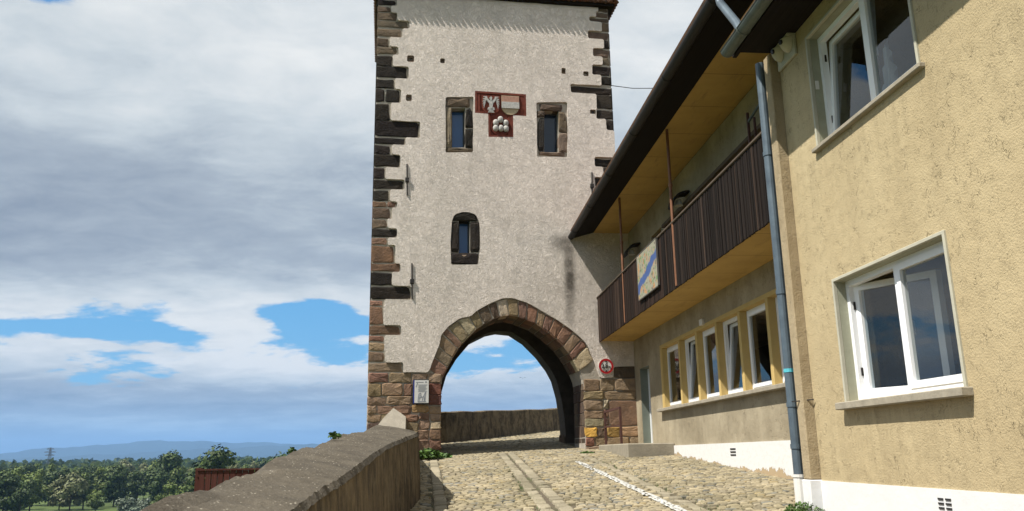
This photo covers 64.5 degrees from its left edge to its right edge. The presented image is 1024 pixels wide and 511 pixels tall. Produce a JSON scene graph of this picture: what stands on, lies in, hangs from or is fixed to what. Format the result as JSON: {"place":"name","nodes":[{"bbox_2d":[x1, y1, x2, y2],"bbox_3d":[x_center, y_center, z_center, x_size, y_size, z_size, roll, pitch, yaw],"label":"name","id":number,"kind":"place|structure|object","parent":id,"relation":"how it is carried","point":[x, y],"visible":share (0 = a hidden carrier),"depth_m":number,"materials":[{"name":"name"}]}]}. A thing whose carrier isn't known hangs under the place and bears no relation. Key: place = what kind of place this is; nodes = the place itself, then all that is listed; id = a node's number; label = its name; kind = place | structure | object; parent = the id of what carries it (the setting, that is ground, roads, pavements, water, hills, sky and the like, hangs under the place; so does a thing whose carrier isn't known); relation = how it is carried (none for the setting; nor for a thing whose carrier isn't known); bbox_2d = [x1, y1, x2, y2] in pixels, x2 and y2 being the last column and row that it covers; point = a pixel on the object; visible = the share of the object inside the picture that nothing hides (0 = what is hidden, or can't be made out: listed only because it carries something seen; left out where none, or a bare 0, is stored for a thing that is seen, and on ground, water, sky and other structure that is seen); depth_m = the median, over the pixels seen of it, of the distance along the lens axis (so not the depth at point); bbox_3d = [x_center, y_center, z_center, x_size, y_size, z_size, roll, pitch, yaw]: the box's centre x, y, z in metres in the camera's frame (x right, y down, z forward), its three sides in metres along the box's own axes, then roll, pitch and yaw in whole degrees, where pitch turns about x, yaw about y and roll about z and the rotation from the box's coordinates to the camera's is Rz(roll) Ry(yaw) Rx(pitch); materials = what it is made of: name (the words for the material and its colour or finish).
{"place":"outdoors","nodes":[
{"label":"outdoors","id":0,"kind":"place"},
{"bbox_2d":[0,485,151,510],"bbox_3d":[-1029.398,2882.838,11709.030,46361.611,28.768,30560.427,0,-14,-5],"label":"ground","id":1,"kind":"structure","parent":0,"point":[41,506],"depth_m":455.52,"materials":[{"name":"green plant"}]},
{"bbox_2d":[0,471,19,510],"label":"deciduous tree","id":2,"kind":"object","parent":1,"relation":"on","point":[9,480],"visible":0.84,"depth_m":390.31,"materials":[{"name":"green plant"}]},
{"bbox_2d":[1,466,25,494],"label":"deciduous tree","id":3,"kind":"object","parent":1,"relation":"on","point":[18,471],"visible":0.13,"depth_m":442.60,"materials":[{"name":"green plant"}]},
{"bbox_2d":[6,478,37,510],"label":"deciduous tree","id":4,"kind":"object","parent":1,"relation":"on","point":[23,492],"visible":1,"depth_m":388.88,"materials":[{"name":"green plant"}]},
{"bbox_2d":[19,463,44,484],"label":"deciduous tree","id":5,"kind":"object","parent":1,"relation":"on","point":[27,468],"visible":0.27,"depth_m":594.55,"materials":[{"name":"green plant"}]},
{"bbox_2d":[23,467,46,492],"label":"deciduous tree","id":6,"kind":"object","parent":1,"relation":"on","point":[40,472],"visible":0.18,"depth_m":487.67,"materials":[{"name":"green plant"}]},
{"bbox_2d":[17,473,53,510],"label":"deciduous tree","id":7,"kind":"object","parent":1,"relation":"on","point":[37,498],"visible":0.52,"depth_m":420.69,"materials":[{"name":"green plant"}]},
{"bbox_2d":[39,470,56,505],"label":"deciduous tree","id":8,"kind":"object","parent":1,"relation":"on","point":[48,479],"visible":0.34,"depth_m":476.15,"materials":[{"name":"green plant"}]},
{"bbox_2d":[44,447,53,463],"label":"power pylon","id":9,"kind":"object","parent":1,"relation":"on","point":[49,454],"visible":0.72,"depth_m":1613.71,"materials":[{"name":"metal"}]},
{"bbox_2d":[43,463,58,486],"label":"poplar tree","id":10,"kind":"object","parent":1,"relation":"on","point":[51,467],"visible":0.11,"depth_m":559.26,"materials":[{"name":"green plant"}]},
{"bbox_2d":[45,475,72,509],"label":"deciduous tree","id":11,"kind":"object","parent":1,"relation":"on","point":[57,484],"visible":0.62,"depth_m":436.06,"materials":[{"name":"green plant"}]},
{"bbox_2d":[51,468,82,500],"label":"deciduous tree","id":12,"kind":"object","parent":1,"relation":"on","point":[57,474],"visible":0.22,"depth_m":473.15,"materials":[{"name":"green plant"}]},
{"bbox_2d":[56,470,90,510],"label":"deciduous tree","id":13,"kind":"object","parent":1,"relation":"on","point":[76,485],"visible":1,"depth_m":429.66,"materials":[{"name":"green plant"}]},
{"bbox_2d":[78,473,92,509],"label":"poplar tree","id":14,"kind":"object","parent":1,"relation":"on","point":[84,495],"visible":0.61,"depth_m":437.11,"materials":[{"name":"green plant"}]},
{"bbox_2d":[78,464,97,475],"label":"deciduous tree","id":15,"kind":"object","parent":1,"relation":"on","point":[85,470],"visible":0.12,"depth_m":590.29,"materials":[{"name":"green plant"}]},
{"bbox_2d":[85,470,100,502],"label":"deciduous tree","id":16,"kind":"object","parent":1,"relation":"on","point":[92,475],"visible":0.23,"depth_m":503.38,"materials":[{"name":"green plant"}]},
{"bbox_2d":[86,490,104,510],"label":"deciduous tree","id":17,"kind":"object","parent":1,"relation":"on","point":[92,503],"visible":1,"depth_m":413.23,"materials":[{"name":"green plant"}]},
{"bbox_2d":[91,466,105,496],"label":"poplar tree","id":18,"kind":"object","parent":1,"relation":"on","point":[99,479],"visible":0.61,"depth_m":457.64,"materials":[{"name":"green plant"}]},
{"bbox_2d":[98,468,109,489],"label":"deciduous tree","id":19,"kind":"object","parent":1,"relation":"on","point":[105,472],"visible":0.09,"depth_m":612.94,"materials":[{"name":"green plant"}]},
{"bbox_2d":[102,467,126,506],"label":"deciduous tree","id":20,"kind":"object","parent":1,"relation":"on","point":[114,492],"visible":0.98,"depth_m":455.54,"materials":[{"name":"green plant"}]},
{"bbox_2d":[105,463,129,504],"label":"deciduous tree","id":21,"kind":"object","parent":1,"relation":"on","point":[121,468],"visible":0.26,"depth_m":483.59,"materials":[{"name":"green plant"}]},
{"bbox_2d":[115,464,132,486],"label":"deciduous tree","id":22,"kind":"object","parent":1,"relation":"on","point":[129,480],"visible":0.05,"depth_m":595.17,"materials":[{"name":"green plant"}]},
{"bbox_2d":[114,496,140,510],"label":"willow bush","id":23,"kind":"object","parent":1,"relation":"on","point":[127,504],"visible":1,"depth_m":360.16,"materials":[{"name":"green plant"}]},
{"bbox_2d":[119,458,135,480],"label":"deciduous tree","id":24,"kind":"object","parent":1,"relation":"on","point":[130,465],"visible":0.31,"depth_m":751.26,"materials":[{"name":"green plant"}]},
{"bbox_2d":[124,469,148,503],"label":"deciduous tree","id":25,"kind":"object","parent":1,"relation":"on","point":[137,484],"visible":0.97,"depth_m":465.67,"materials":[{"name":"green plant"}]},
{"bbox_2d":[0,455,286,477],"bbox_3d":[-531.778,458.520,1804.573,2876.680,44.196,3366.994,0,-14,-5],"label":"wood","id":26,"kind":"object","parent":1,"relation":"on","point":[74,464],"visible":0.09,"depth_m":1295.37,"materials":[{"name":"green plant"}]},
{"bbox_2d":[136,496,150,510],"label":"willow bush","id":27,"kind":"object","parent":1,"relation":"on","point":[143,503],"visible":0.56,"depth_m":372.01,"materials":[{"name":"green plant"}]},
{"bbox_2d":[138,461,148,471],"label":"deciduous tree","id":28,"kind":"object","parent":1,"relation":"on","point":[143,466],"visible":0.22,"depth_m":745.67,"materials":[{"name":"green plant"}]},
{"bbox_2d":[147,460,161,469],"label":"deciduous tree","id":29,"kind":"object","parent":1,"relation":"on","point":[153,463],"visible":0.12,"depth_m":650.18,"materials":[{"name":"green plant"}]},
{"bbox_2d":[144,465,168,500],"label":"deciduous tree","id":30,"kind":"object","parent":1,"relation":"on","point":[150,470],"visible":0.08,"depth_m":514.18,"materials":[{"name":"green plant"}]},
{"bbox_2d":[148,493,166,504],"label":"deciduous tree","id":31,"kind":"object","parent":1,"relation":"on","point":[159,496],"visible":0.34,"depth_m":357.34,"materials":[{"name":"green plant"}]},
{"bbox_2d":[146,469,170,501],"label":"deciduous tree","id":32,"kind":"object","parent":1,"relation":"on","point":[155,479],"visible":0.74,"depth_m":465.20,"materials":[{"name":"green plant"}]},
{"bbox_2d":[155,449,183,487],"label":"deciduous tree","id":33,"kind":"object","parent":1,"relation":"on","point":[170,461],"visible":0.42,"depth_m":496.08,"materials":[{"name":"green plant"}]},
{"bbox_2d":[162,482,183,496],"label":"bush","id":34,"kind":"object","parent":1,"relation":"on","point":[171,488],"visible":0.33,"depth_m":354.95,"materials":[{"name":"green plant"}]},
{"bbox_2d":[163,466,186,490],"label":"deciduous tree","id":35,"kind":"object","parent":1,"relation":"on","point":[176,474],"visible":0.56,"depth_m":491.56,"materials":[{"name":"green plant"}]},
{"bbox_2d":[181,444,236,492],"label":"deciduous tree","id":36,"kind":"object","parent":1,"relation":"on","point":[221,460],"visible":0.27,"depth_m":295.35,"materials":[{"name":"green plant"}]},
{"bbox_2d":[194,468,259,490],"bbox_3d":[-3.984,4.857,12.995,2.320,2.840,0.165,0,-14,-5],"label":"picket fence","id":37,"kind":"object","parent":1,"relation":"on","point":[208,477],"visible":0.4,"depth_m":13.17,"materials":[{"name":"brown wood"}]},
{"bbox_2d":[225,462,242,471],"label":"deciduous tree","id":38,"kind":"object","parent":1,"relation":"on","point":[233,467],"visible":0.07,"depth_m":506.54,"materials":[{"name":"green plant"}]},
{"bbox_2d":[226,460,241,468],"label":"deciduous tree","id":39,"kind":"object","parent":1,"relation":"on","point":[238,462],"visible":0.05,"depth_m":776.43,"materials":[{"name":"green plant"}]},
{"bbox_2d":[239,458,255,467],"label":"deciduous tree","id":40,"kind":"object","parent":1,"relation":"on","point":[247,461],"visible":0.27,"depth_m":859.92,"materials":[{"name":"green plant"}]},
{"bbox_2d":[248,461,259,471],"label":"deciduous tree","id":41,"kind":"object","parent":1,"relation":"on","point":[254,465],"visible":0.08,"depth_m":638.89,"materials":[{"name":"green plant"}]},
{"bbox_2d":[257,457,272,467],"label":"deciduous tree","id":42,"kind":"object","parent":1,"relation":"on","point":[263,462],"visible":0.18,"depth_m":774.69,"materials":[{"name":"green plant"}]},
{"bbox_2d":[267,451,286,462],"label":"deciduous tree","id":43,"kind":"object","parent":1,"relation":"on","point":[283,454],"depth_m":349.67,"materials":[{"name":"green plant"}]},
{"bbox_2d":[141,408,419,510],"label":"parapet wall","id":44,"kind":"structure","parent":1,"relation":"on","point":[375,468],"depth_m":5.89,"materials":[{"name":"stone"}]},
{"bbox_2d":[286,447,296,453],"bbox_3d":[-1.812,1.615,6.677,0.109,0.081,0.096,0,-14,-5],"label":"wall plant","id":45,"kind":"object","parent":44,"relation":"on","point":[291,449],"depth_m":6.67,"materials":[{"name":"green plant"}]},
{"bbox_2d":[328,431,341,438],"bbox_3d":[-1.874,1.899,8.570,0.146,0.087,0.152,4,-15,-19],"label":"wall plant","id":46,"kind":"object","parent":44,"relation":"on","point":[334,435],"depth_m":8.55,"materials":[{"name":"green plant"}]},
{"bbox_2d":[441,408,559,442],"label":"rampart wall","id":47,"kind":"structure","parent":1,"relation":"on","point":[457,426],"depth_m":27.80,"materials":[{"name":"brown stone"}]},
{"bbox_2d":[366,0,637,451],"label":"gate tower","id":48,"kind":"structure","parent":1,"relation":"on","point":[494,144],"depth_m":21.66,"materials":[{"name":"paint"}]},
{"bbox_2d":[413,379,428,403],"bbox_3d":[-2.253,3.374,20.078,0.395,0.611,0.092,1,-14,-9],"label":"information board","id":49,"kind":"object","parent":48,"relation":"attached to","point":[420,391],"visible":1,"depth_m":20.04,"materials":[{"name":"white metal"}]},
{"bbox_2d":[451,111,463,146],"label":"window","id":50,"kind":"structure","parent":48,"relation":"in","point":[457,116],"depth_m":22.24,"materials":[{"name":"blue glass"}]},
{"bbox_2d":[459,223,468,252],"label":"window","id":51,"kind":"structure","parent":48,"relation":"in","point":[463,228],"depth_m":21.53,"materials":[{"name":"blue glass"}]},
{"bbox_2d":[544,114,556,151],"bbox_3d":[1.047,-3.363,22.618,0.426,1.235,0.050,1,-14,-9],"label":"window","id":52,"kind":"structure","parent":48,"relation":"in","point":[550,120],"depth_m":22.63,"materials":[{"name":"black glass"}]},
{"bbox_2d":[598,358,613,373],"bbox_3d":[2.432,2.865,20.974,0.410,0.410,0.055,1,-14,-9],"label":"width limit sign","id":53,"kind":"object","parent":48,"relation":"attached to","point":[605,365],"visible":1,"depth_m":20.96,"materials":[{"name":"metal"}]},
{"bbox_2d":[612,85,651,88],"bbox_3d":[4.929,-4.936,23.289,4.214,0.351,0.026,0,-14,-4],"label":"overhead cable","id":54,"kind":"object","parent":48,"relation":"attached to","point":[633,88],"visible":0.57,"depth_m":23.15,"materials":[{"name":"black metal"}]},
{"bbox_2d":[568,0,793,478],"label":"balcony building","id":55,"kind":"structure","parent":1,"relation":"on","point":[683,179],"depth_m":14.58,"materials":[{"name":"paint"}]},
{"bbox_2d":[636,237,659,300],"bbox_3d":[2.684,0.299,16.061,0.035,0.945,1.570,0,-14,-5],"label":"painted panel","id":56,"kind":"object","parent":55,"relation":"attached to","point":[648,276],"visible":1,"depth_m":15.94,"materials":[{"name":"paint"}]},
{"bbox_2d":[647,369,652,442],"bbox_3d":[3.522,3.677,19.926,0.060,1.848,0.922,0,-14,-5],"label":"door","id":57,"kind":"structure","parent":55,"relation":"in","point":[647,369],"depth_m":20.32,"materials":[{"name":"paint"}]},
{"bbox_2d":[667,343,681,405],"bbox_3d":[3.636,2.636,17.815,0.070,1.346,1.344,0,-14,-5],"label":"window","id":58,"kind":"structure","parent":55,"relation":"in","point":[675,347],"depth_m":18.30,"materials":[{"name":"white plastic"}]},
{"bbox_2d":[685,336,707,401],"bbox_3d":[3.806,2.322,16.537,0.165,1.346,1.094,0,-14,-5],"label":"window","id":59,"kind":"structure","parent":55,"relation":"in","point":[689,359],"depth_m":16.99,"materials":[{"name":"white plastic"}]},
{"bbox_2d":[702,327,719,398],"bbox_3d":[3.851,2.036,15.366,0.070,1.346,1.084,0,-14,-5],"label":"window","id":60,"kind":"structure","parent":55,"relation":"in","point":[710,331],"depth_m":15.76,"materials":[{"name":"white plastic"}]},
{"bbox_2d":[723,316,742,393],"bbox_3d":[4.010,1.755,14.225,0.165,1.346,1.074,0,-14,-5],"label":"window","id":61,"kind":"structure","parent":55,"relation":"in","point":[729,355],"depth_m":14.65,"materials":[{"name":"white plastic"}]},
{"bbox_2d":[746,103,758,143],"bbox_3d":[3.684,-1.425,11.544,0.057,2.204,1.054,2,-14,-13],"label":"steel bracket","id":62,"kind":"object","parent":55,"relation":"on","point":[748,119],"visible":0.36,"depth_m":12.10,"materials":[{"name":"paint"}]},
{"bbox_2d":[746,303,771,388],"bbox_3d":[4.055,1.469,13.054,0.070,1.346,1.104,0,-14,-5],"label":"window","id":63,"kind":"structure","parent":55,"relation":"in","point":[754,311],"depth_m":13.44,"materials":[{"name":"white plastic"}]},
{"bbox_2d":[775,297,784,382],"bbox_3d":[4.164,1.166,11.820,0.070,1.346,1.214,0,-14,-5],"label":"window","id":64,"kind":"structure","parent":55,"relation":"in","point":[776,297],"depth_m":12.37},
{"bbox_2d":[715,0,1023,510],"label":"plastered house","id":65,"kind":"structure","parent":1,"relation":"on","point":[892,132],"depth_m":7.42,"materials":[{"name":"paint"}]},
{"bbox_2d":[771,33,797,71],"bbox_3d":[3.131,-2.355,9.415,0.161,0.260,0.470,0,-14,-5],"label":"nest box","id":66,"kind":"object","parent":65,"relation":"attached to","point":[784,52],"visible":1,"depth_m":9.30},
{"bbox_2d":[817,0,916,135],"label":"window","id":67,"kind":"structure","parent":65,"relation":"in","point":[866,12],"depth_m":8.51,"materials":[{"name":"white plastic"}]},
{"bbox_2d":[845,241,963,399],"bbox_3d":[3.747,0.640,7.272,0.524,1.206,1.852,0,-14,-5],"label":"window","id":68,"kind":"structure","parent":65,"relation":"in","point":[855,289],"depth_m":7.44,"materials":[{"name":"white plastic"}]},
{"bbox_2d":[0,440,318,462],"bbox_3d":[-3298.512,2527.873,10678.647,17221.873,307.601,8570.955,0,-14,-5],"label":"hills","id":69,"kind":"structure","parent":0,"point":[146,450],"depth_m":11443.79,"materials":[{"name":"blue"}]},
{"bbox_2d":[0,0,702,453],"label":"sky","id":70,"kind":"structure","parent":0,"point":[186,186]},
{"bbox_2d":[410,430,794,510],"bbox_3d":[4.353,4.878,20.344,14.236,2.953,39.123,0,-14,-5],"label":"paving","id":71,"kind":"structure","parent":0,"point":[714,485],"depth_m":12.68,"materials":[{"name":"beige stone"}]},
{"bbox_2d":[419,448,442,459],"bbox_3d":[-1.950,4.625,18.941,0.675,0.294,0.644,-6,-15,21],"label":"weed plant","id":72,"kind":"object","parent":71,"relation":"on","point":[428,453],"visible":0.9,"depth_m":18.78,"materials":[{"name":"green plant"}]},
{"bbox_2d":[441,452,451,457],"bbox_3d":[-1.644,4.759,19.259,0.485,0.179,0.510,0,-14,-5],"label":"weed plant","id":73,"kind":"object","parent":71,"relation":"on","point":[445,455],"visible":0.48,"depth_m":19.14,"materials":[{"name":"green plant"}]},
{"bbox_2d":[443,461,745,510],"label":"moss","id":74,"kind":"object","parent":71,"relation":"on","point":[606,502],"visible":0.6,"depth_m":11.82,"materials":[{"name":"green plant"}]},
{"bbox_2d":[604,407,622,444],"bbox_3d":[2.384,4.170,19.132,0.050,1.088,1.810,0,-14,-5],"label":"step handrail","id":75,"kind":"object","parent":71,"relation":"on","point":[620,423],"visible":0.82,"depth_m":18.78,"materials":[{"name":"metal"}]},
{"bbox_2d":[575,461,687,510],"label":"road marking","id":76,"kind":"object","parent":71,"relation":"on","point":[661,500],"visible":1,"depth_m":11.10,"materials":[{"name":"paint"}]},
{"bbox_2d":[784,501,824,510],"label":"weed plant","id":77,"kind":"object","parent":71,"relation":"on","point":[799,505],"visible":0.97,"depth_m":8.48,"materials":[{"name":"green plant"}]}
]}

